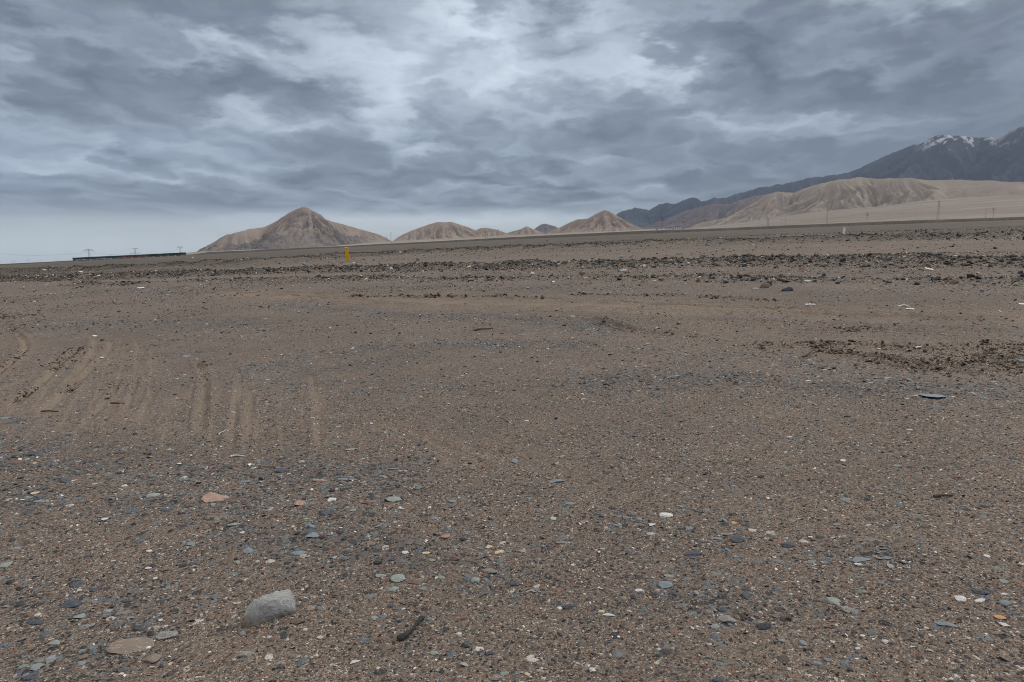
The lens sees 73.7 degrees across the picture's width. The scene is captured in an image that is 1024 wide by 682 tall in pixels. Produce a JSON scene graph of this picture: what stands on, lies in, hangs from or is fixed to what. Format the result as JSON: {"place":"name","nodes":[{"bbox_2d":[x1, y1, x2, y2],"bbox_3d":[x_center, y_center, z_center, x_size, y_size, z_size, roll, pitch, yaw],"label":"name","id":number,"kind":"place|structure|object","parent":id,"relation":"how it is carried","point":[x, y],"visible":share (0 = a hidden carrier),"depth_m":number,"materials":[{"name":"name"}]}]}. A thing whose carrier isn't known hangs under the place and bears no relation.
{"place":"outdoors","nodes":[
{"label":"outdoors","id":0,"kind":"place"},
{"bbox_2d":[40,410,58,411],"bbox_3d":[-4.934,0.753,7.292,0.246,0.036,0.024,3,9,16],"label":"twig","id":1,"kind":"object","parent":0,"point":[48,410],"visible":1,"depth_m":7.29,"materials":[{"name":"brown wood"}]},
{"bbox_2d":[197,207,390,251],"bbox_3d":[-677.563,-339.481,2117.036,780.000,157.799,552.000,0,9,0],"label":"hill","id":2,"kind":"structure","parent":0,"point":[303,227],"depth_m":2102.69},
{"bbox_2d":[394,222,509,240],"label":"hill","id":3,"kind":"structure","parent":0,"point":[441,230],"depth_m":2428.52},
{"bbox_2d":[0,220,1023,681],"bbox_3d":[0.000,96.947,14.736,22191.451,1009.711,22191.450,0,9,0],"label":"ground","id":4,"kind":"structure","parent":0,"point":[170,368],"depth_m":5.11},
{"bbox_2d":[0,561,12,567],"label":"stone","id":5,"kind":"object","parent":4,"relation":"on","point":[5,564],"visible":1,"depth_m":3.65,"materials":[{"name":"grey stone"}]},
{"bbox_2d":[5,460,24,463],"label":"stone","id":6,"kind":"object","parent":4,"relation":"on","point":[15,461],"visible":1,"depth_m":5.50,"materials":[{"name":"brown stone"}]},
{"bbox_2d":[21,510,32,513],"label":"stone","id":7,"kind":"object","parent":4,"relation":"on","point":[27,512],"visible":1,"depth_m":4.40,"materials":[{"name":"stone"}]},
{"bbox_2d":[20,673,37,680],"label":"stone","id":8,"kind":"object","parent":4,"relation":"on","point":[29,677],"visible":1,"depth_m":2.65,"materials":[{"name":"stone"}]},
{"bbox_2d":[27,620,43,624],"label":"stone","id":9,"kind":"object","parent":4,"relation":"on","point":[33,622],"visible":1,"depth_m":3.06,"materials":[{"name":"stone"}]},
{"bbox_2d":[27,451,43,454],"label":"stone","id":10,"kind":"object","parent":4,"relation":"on","point":[37,453],"visible":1,"depth_m":5.70,"materials":[{"name":"stone"}]},
{"bbox_2d":[48,640,59,643],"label":"stone","id":11,"kind":"object","parent":4,"relation":"on","point":[55,642],"visible":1,"depth_m":2.88,"materials":[{"name":"grey stone"}]},
{"bbox_2d":[59,478,71,482],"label":"stone","id":12,"kind":"object","parent":4,"relation":"on","point":[65,480],"visible":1,"depth_m":5.00,"materials":[{"name":"stone"}]},
{"bbox_2d":[60,600,82,607],"bbox_3d":[-2.069,1.235,3.205,0.099,0.021,0.064,-4,9,9],"label":"stone","id":13,"kind":"object","parent":4,"relation":"on","point":[70,603],"visible":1,"depth_m":3.19,"materials":[{"name":"stone"}]},
{"bbox_2d":[68,581,83,587],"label":"stone","id":14,"kind":"object","parent":4,"relation":"on","point":[75,584],"visible":1,"depth_m":3.38,"materials":[{"name":"stone"}]},
{"bbox_2d":[73,613,85,617],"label":"stone","id":15,"kind":"object","parent":4,"relation":"on","point":[81,615],"visible":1,"depth_m":3.08,"materials":[{"name":"white stone"}]},
{"bbox_2d":[78,623,94,629],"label":"stone","id":16,"kind":"object","parent":4,"relation":"on","point":[85,627],"visible":1,"depth_m":2.99,"materials":[{"name":"grey stone"}]},
{"bbox_2d":[102,609,112,612],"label":"stone","id":17,"kind":"object","parent":4,"relation":"on","point":[107,610],"visible":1,"depth_m":3.12,"materials":[{"name":"grey stone"}]},
{"bbox_2d":[115,610,129,615],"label":"stone","id":18,"kind":"object","parent":4,"relation":"on","point":[123,612],"visible":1,"depth_m":3.10,"materials":[{"name":"stone"}]},
{"bbox_2d":[105,637,154,654],"bbox_3d":[-1.573,1.267,2.833,0.200,0.017,0.110,1,10,-6],"label":"stone","id":19,"kind":"object","parent":4,"relation":"on","point":[127,646],"visible":1,"depth_m":2.83,"materials":[{"name":"beige stone"}]},
{"bbox_2d":[134,626,147,630],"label":"stone","id":20,"kind":"object","parent":4,"relation":"on","point":[140,628],"visible":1,"depth_m":2.96,"materials":[{"name":"stone"}]},
{"bbox_2d":[142,653,161,663],"bbox_3d":[-1.443,1.272,2.740,0.075,0.025,0.062,-3,7,15],"label":"stone","id":21,"kind":"object","parent":4,"relation":"on","point":[153,658],"visible":1,"depth_m":2.72,"materials":[{"name":"beige stone"}]},
{"bbox_2d":[146,493,159,496],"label":"stone","id":22,"kind":"object","parent":4,"relation":"on","point":[153,494],"visible":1,"depth_m":4.59,"materials":[{"name":"grey stone"}]},
{"bbox_2d":[159,508,172,510],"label":"stone","id":23,"kind":"object","parent":4,"relation":"on","point":[168,509],"visible":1,"depth_m":4.31,"materials":[{"name":"stone"}]},
{"bbox_2d":[155,631,178,639],"bbox_3d":[-1.467,1.250,2.902,0.090,0.024,0.063,-6,5,-6],"label":"stone","id":24,"kind":"object","parent":4,"relation":"on","point":[161,635],"visible":1,"depth_m":2.89,"materials":[{"name":"grey stone"}]},
{"bbox_2d":[201,492,228,502],"bbox_3d":[-1.933,1.030,4.464,0.193,0.016,0.123,6,16,5],"label":"stone","id":25,"kind":"object","parent":4,"relation":"on","point":[210,496],"visible":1,"depth_m":4.46,"materials":[{"name":"pink stone"}]},
{"bbox_2d":[238,651,252,656],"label":"stone","id":26,"kind":"object","parent":4,"relation":"on","point":[245,653],"visible":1,"depth_m":2.71,"materials":[{"name":"grey stone"}]},
{"bbox_2d":[243,547,253,552],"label":"stone","id":27,"kind":"object","parent":4,"relation":"on","point":[248,550],"visible":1,"depth_m":3.67,"materials":[{"name":"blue stone"}]},
{"bbox_2d":[241,589,296,627],"bbox_3d":[-1.049,1.173,2.964,0.239,0.170,0.102,-1,13,-29],"label":"boulder","id":28,"kind":"object","parent":4,"relation":"on","point":[269,607],"visible":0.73,"depth_m":2.92,"materials":[{"name":"stone"}]},
{"bbox_2d":[276,468,287,471],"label":"stone","id":29,"kind":"object","parent":4,"relation":"on","point":[281,469],"visible":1,"depth_m":4.96,"materials":[{"name":"stone"}]},
{"bbox_2d":[289,550,305,554],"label":"stone","id":30,"kind":"object","parent":4,"relation":"on","point":[300,552],"visible":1,"depth_m":3.60,"materials":[{"name":"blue stone"}]},
{"bbox_2d":[291,618,304,623],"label":"stone","id":31,"kind":"object","parent":4,"relation":"on","point":[297,620],"visible":1,"depth_m":2.92,"materials":[{"name":"brown stone"}]},
{"bbox_2d":[294,500,306,505],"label":"stone","id":32,"kind":"object","parent":4,"relation":"on","point":[299,502],"visible":1,"depth_m":4.28,"materials":[{"name":"pink stone"}]},
{"bbox_2d":[307,605,314,610],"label":"stone","id":33,"kind":"object","parent":4,"relation":"on","point":[309,607],"visible":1,"depth_m":3.03,"materials":[{"name":"pink stone"}]},
{"bbox_2d":[306,532,318,536],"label":"stone","id":34,"kind":"object","parent":4,"relation":"on","point":[313,534],"visible":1,"depth_m":3.79,"materials":[{"name":"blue stone"}]},
{"bbox_2d":[319,509,333,515],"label":"stone","id":35,"kind":"object","parent":4,"relation":"on","point":[324,512],"visible":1,"depth_m":4.12,"materials":[{"name":"stone"}]},
{"bbox_2d":[345,247,350,261],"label":"marker post","id":36,"kind":"object","parent":4,"relation":"on","point":[346,253],"visible":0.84,"depth_m":68.07,"materials":[{"name":"yellow paint"}]},
{"bbox_2d":[366,540,375,544],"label":"stone","id":37,"kind":"object","parent":4,"relation":"on","point":[369,542],"visible":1,"depth_m":3.67,"materials":[{"name":"stone"}]},
{"bbox_2d":[388,586,398,590],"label":"stone","id":38,"kind":"object","parent":4,"relation":"on","point":[393,588],"visible":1,"depth_m":3.17,"materials":[{"name":"white stone"}]},
{"bbox_2d":[387,496,401,501],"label":"stone","id":39,"kind":"object","parent":4,"relation":"on","point":[394,498],"visible":0.99,"depth_m":4.28,"materials":[{"name":"grey stone"}]},
{"bbox_2d":[391,574,405,581],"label":"stone","id":40,"kind":"object","parent":4,"relation":"on","point":[397,577],"visible":1,"depth_m":3.26,"materials":[{"name":"grey stone"}]},
{"bbox_2d":[397,615,424,641],"bbox_3d":[-0.417,1.198,2.842,0.036,0.038,0.172,5,10,30],"label":"twisted root","id":41,"kind":"object","parent":4,"relation":"on","point":[402,636],"visible":1,"depth_m":2.80,"materials":[{"name":"grey wood"}]},
{"bbox_2d":[406,579,418,583],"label":"stone","id":42,"kind":"object","parent":4,"relation":"on","point":[411,581],"visible":1,"depth_m":3.24,"materials":[{"name":"brown stone"}]},
{"bbox_2d":[186,229,664,254],"bbox_3d":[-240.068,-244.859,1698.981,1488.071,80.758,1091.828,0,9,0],"label":"alluvial fan","id":43,"kind":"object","parent":4,"relation":"on","point":[409,241],"visible":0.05,"depth_m":2067.35},
{"bbox_2d":[449,556,459,560],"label":"stone","id":44,"kind":"object","parent":4,"relation":"on","point":[454,558],"visible":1,"depth_m":3.44,"materials":[{"name":"brown stone"}]},
{"bbox_2d":[461,641,470,647],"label":"stone","id":45,"kind":"object","parent":4,"relation":"on","point":[464,644],"visible":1,"depth_m":2.72,"materials":[{"name":"stone"}]},
{"bbox_2d":[471,577,479,582],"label":"stone","id":46,"kind":"object","parent":4,"relation":"on","point":[475,580],"visible":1,"depth_m":3.21,"materials":[{"name":"white stone"}]},
{"bbox_2d":[480,568,495,571],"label":"stone","id":47,"kind":"object","parent":4,"relation":"on","point":[488,570],"visible":1,"depth_m":3.31,"materials":[{"name":"brown stone"}]},
{"bbox_2d":[489,675,501,680],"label":"stone","id":48,"kind":"object","parent":4,"relation":"on","point":[496,677],"visible":1,"depth_m":2.51,"materials":[{"name":"grey stone"}]},
{"bbox_2d":[494,550,503,553],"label":"stone","id":49,"kind":"object","parent":4,"relation":"on","point":[499,551],"visible":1,"depth_m":3.50,"materials":[{"name":"beige stone"}]},
{"bbox_2d":[500,671,508,675],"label":"stone","id":50,"kind":"object","parent":4,"relation":"on","point":[504,673],"visible":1,"depth_m":2.54,"materials":[{"name":"grey stone"}]},
{"bbox_2d":[0,247,1020,344],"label":"pebble patches","id":51,"kind":"object","parent":4,"relation":"on","point":[571,316],"visible":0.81,"depth_m":17.41,"materials":[{"name":"stone"}]},
{"bbox_2d":[0,229,1023,286],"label":"rubble","id":52,"kind":"object","parent":4,"relation":"on","point":[1013,257],"visible":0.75,"depth_m":34.77,"materials":[{"name":"stone"}]},
{"bbox_2d":[0,251,1023,443],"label":"coarse grit","id":53,"kind":"object","parent":4,"relation":"on","point":[542,274],"visible":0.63,"depth_m":18.82,"materials":[{"name":"gravel"}]},
{"bbox_2d":[0,217,1023,264],"bbox_3d":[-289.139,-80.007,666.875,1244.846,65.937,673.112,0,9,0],"label":"railway embankment","id":54,"kind":"structure","parent":4,"relation":"on","point":[792,226],"depth_m":641.98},
{"bbox_2d":[72,252,185,260],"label":"freight train","id":55,"kind":"object","parent":54,"relation":"on","point":[130,256],"visible":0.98,"depth_m":944.38,"materials":[{"name":"teal paint"}]},
{"bbox_2d":[0,226,1023,321],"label":"loose stones","id":56,"kind":"object","parent":4,"relation":"on","point":[373,260],"visible":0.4,"depth_m":62.11,"materials":[{"name":"grey stone"}]},
{"bbox_2d":[0,304,1023,681],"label":"pebbles","id":57,"kind":"object","parent":4,"relation":"on","point":[378,562],"visible":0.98,"depth_m":4.69,"materials":[{"name":"stone"}]},
{"bbox_2d":[0,292,1023,403],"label":"soil clods","id":58,"kind":"object","parent":4,"relation":"on","point":[942,353],"visible":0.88,"depth_m":8.67,"materials":[{"name":"soil"}]},
{"bbox_2d":[549,479,563,482],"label":"stone","id":59,"kind":"object","parent":4,"relation":"on","point":[556,480],"visible":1,"depth_m":4.48,"materials":[{"name":"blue stone"}]},
{"bbox_2d":[556,541,567,543],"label":"stone","id":60,"kind":"object","parent":4,"relation":"on","point":[561,542],"visible":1,"depth_m":3.58,"materials":[{"name":"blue stone"}]},
{"bbox_2d":[562,604,577,609],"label":"stone","id":61,"kind":"object","parent":4,"relation":"on","point":[567,606],"visible":1,"depth_m":2.96,"materials":[{"name":"stone"}]},
{"bbox_2d":[657,581,672,587],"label":"stone","id":62,"kind":"object","parent":4,"relation":"on","point":[664,584],"visible":1,"depth_m":3.11,"materials":[{"name":"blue stone"}]},
{"bbox_2d":[659,512,672,517],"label":"stone","id":63,"kind":"object","parent":4,"relation":"on","point":[665,514],"visible":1,"depth_m":3.87,"materials":[{"name":"white stone"}]},
{"bbox_2d":[684,550,701,556],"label":"stone","id":64,"kind":"object","parent":4,"relation":"on","point":[694,553],"visible":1,"depth_m":3.38,"materials":[{"name":"stone"}]},
{"bbox_2d":[711,624,719,628],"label":"stone","id":65,"kind":"object","parent":4,"relation":"on","point":[714,626],"visible":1,"depth_m":2.76,"materials":[{"name":"white stone"}]},
{"bbox_2d":[712,677,724,681],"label":"stone","id":66,"kind":"object","parent":4,"relation":"on","point":[716,679],"visible":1,"depth_m":2.44,"materials":[{"name":"stone"}]},
{"bbox_2d":[717,606,726,610],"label":"stone","id":67,"kind":"object","parent":4,"relation":"on","point":[721,609],"visible":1,"depth_m":2.88,"materials":[{"name":"stone"}]},
{"bbox_2d":[718,615,735,622],"bbox_3d":[0.885,1.146,2.816,0.069,0.024,0.059,-1,6,-1],"label":"stone","id":68,"kind":"object","parent":4,"relation":"on","point":[726,618],"visible":1,"depth_m":2.80,"materials":[{"name":"grey stone"}]},
{"bbox_2d":[730,535,744,541],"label":"stone","id":69,"kind":"object","parent":4,"relation":"on","point":[736,538],"visible":1,"depth_m":3.52,"materials":[{"name":"stone"}]},
{"bbox_2d":[740,593,750,599],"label":"stone","id":70,"kind":"object","parent":4,"relation":"on","point":[747,596],"visible":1,"depth_m":2.97,"materials":[{"name":"stone"}]},
{"bbox_2d":[759,283,769,287],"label":"rock","id":71,"kind":"object","parent":4,"relation":"on","point":[765,285],"visible":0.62,"depth_m":17.95,"materials":[{"name":"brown stone"}]},
{"bbox_2d":[781,287,792,290],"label":"rock","id":72,"kind":"object","parent":4,"relation":"on","point":[788,289],"visible":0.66,"depth_m":16.84,"materials":[{"name":"stone"}]},
{"bbox_2d":[781,542,794,547],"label":"stone","id":73,"kind":"object","parent":4,"relation":"on","point":[787,544],"visible":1,"depth_m":3.44,"materials":[{"name":"stone"}]},
{"bbox_2d":[797,640,807,644],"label":"stone","id":74,"kind":"object","parent":4,"relation":"on","point":[801,642],"visible":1,"depth_m":2.62,"materials":[{"name":"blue stone"}]},
{"bbox_2d":[811,661,821,664],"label":"stone","id":75,"kind":"object","parent":4,"relation":"on","point":[816,663],"visible":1,"depth_m":2.50,"materials":[{"name":"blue stone"}]},
{"bbox_2d":[823,597,839,604],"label":"stone","id":76,"kind":"object","parent":4,"relation":"on","point":[833,600],"visible":0.98,"depth_m":2.90,"materials":[{"name":"white stone"}]},
{"bbox_2d":[838,606,851,612],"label":"stone","id":77,"kind":"object","parent":4,"relation":"on","point":[847,609],"visible":1,"depth_m":2.83,"materials":[{"name":"grey stone"}]},
{"bbox_2d":[841,583,850,588],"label":"stone","id":78,"kind":"object","parent":4,"relation":"on","point":[845,586],"visible":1,"depth_m":3.02,"materials":[{"name":"stone"}]},
{"bbox_2d":[681,195,1023,229],"bbox_3d":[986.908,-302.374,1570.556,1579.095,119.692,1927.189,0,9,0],"label":"alluvial fan","id":79,"kind":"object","parent":4,"relation":"on","point":[1003,206],"visible":0.7,"depth_m":1478.81},
{"bbox_2d":[852,557,870,561],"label":"stone","id":80,"kind":"object","parent":4,"relation":"on","point":[856,559],"visible":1,"depth_m":3.26,"materials":[{"name":"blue stone"}]},
{"bbox_2d":[919,394,946,396],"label":"stone","id":81,"kind":"object","parent":4,"relation":"on","point":[933,395],"visible":1,"depth_m":6.19,"materials":[{"name":"grey stone"}]},
{"bbox_2d":[933,494,952,497],"bbox_3d":[2.531,0.906,4.002,0.119,0.025,0.027,0,9,0],"label":"twig","id":82,"kind":"object","parent":4,"relation":"on","point":[937,495],"visible":1,"depth_m":3.99,"materials":[{"name":"brown wood"}]},
{"bbox_2d":[935,621,957,627],"bbox_3d":[1.725,1.125,2.712,0.079,0.012,0.034,2,8,16],"label":"stone","id":83,"kind":"object","parent":4,"relation":"on","point":[946,624],"visible":1,"depth_m":2.70,"materials":[{"name":"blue stone"}]},
{"bbox_2d":[954,595,965,601],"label":"stone","id":84,"kind":"object","parent":4,"relation":"on","point":[960,598],"visible":1,"depth_m":2.88,"materials":[{"name":"white stone"}]},
{"bbox_2d":[971,589,989,594],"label":"stone","id":85,"kind":"object","parent":4,"relation":"on","point":[980,592],"visible":1,"depth_m":2.93,"materials":[{"name":"stone"}]},
{"bbox_2d":[975,598,985,601],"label":"stone","id":86,"kind":"object","parent":4,"relation":"on","point":[980,600],"visible":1,"depth_m":2.87,"materials":[{"name":"white stone"}]},
{"bbox_2d":[993,615,1006,618],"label":"stone","id":87,"kind":"object","parent":4,"relation":"on","point":[999,616],"visible":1,"depth_m":2.74,"materials":[{"name":"orange stone"}]},
{"bbox_2d":[998,579,1008,582],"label":"stone","id":88,"kind":"object","parent":4,"relation":"on","point":[1003,581],"visible":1,"depth_m":3.03,"materials":[{"name":"white stone"}]},
{"bbox_2d":[999,599,1010,605],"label":"stone","id":89,"kind":"object","parent":4,"relation":"on","point":[1004,602],"visible":1,"depth_m":2.85,"materials":[{"name":"grey stone"}]},
{"bbox_2d":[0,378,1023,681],"bbox_3d":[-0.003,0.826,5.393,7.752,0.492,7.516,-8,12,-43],"label":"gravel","id":90,"kind":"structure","parent":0,"point":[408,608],"depth_m":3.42,"materials":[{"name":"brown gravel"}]},
{"bbox_2d":[0,0,1023,263],"label":"sky","id":91,"kind":"structure","parent":0,"point":[148,126],"materials":[{"name":"grey"}]},
{"bbox_2d":[508,226,544,234],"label":"hill","id":92,"kind":"structure","parent":0,"point":[526,230],"depth_m":2687.75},
{"bbox_2d":[535,224,556,233],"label":"mountain","id":93,"kind":"structure","parent":0,"point":[541,227],"depth_m":6107.31,"materials":[{"name":"grey stone"}]},
{"bbox_2d":[546,210,641,233],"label":"hill","id":94,"kind":"structure","parent":0,"point":[603,220],"depth_m":2218.49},
{"bbox_2d":[673,218,718,229],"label":"hill","id":95,"kind":"structure","parent":0,"point":[698,222],"depth_m":3463.44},
{"bbox_2d":[642,194,768,228],"bbox_3d":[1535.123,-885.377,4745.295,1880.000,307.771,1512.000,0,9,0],"label":"mountain","id":96,"kind":"structure","parent":0,"point":[715,211],"depth_m":4867.96,"materials":[{"name":"brown stone"}]},
{"bbox_2d":[616,126,1023,227],"bbox_3d":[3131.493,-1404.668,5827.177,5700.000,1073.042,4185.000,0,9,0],"label":"mountain","id":97,"kind":"structure","parent":0,"point":[946,157],"depth_m":6043.05,"materials":[{"name":"grey stone"}]},
{"bbox_2d":[690,177,1023,227],"bbox_3d":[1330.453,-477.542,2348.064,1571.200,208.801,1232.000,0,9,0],"label":"hill","id":98,"kind":"structure","parent":0,"point":[859,192],"depth_m":2459.96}
]}

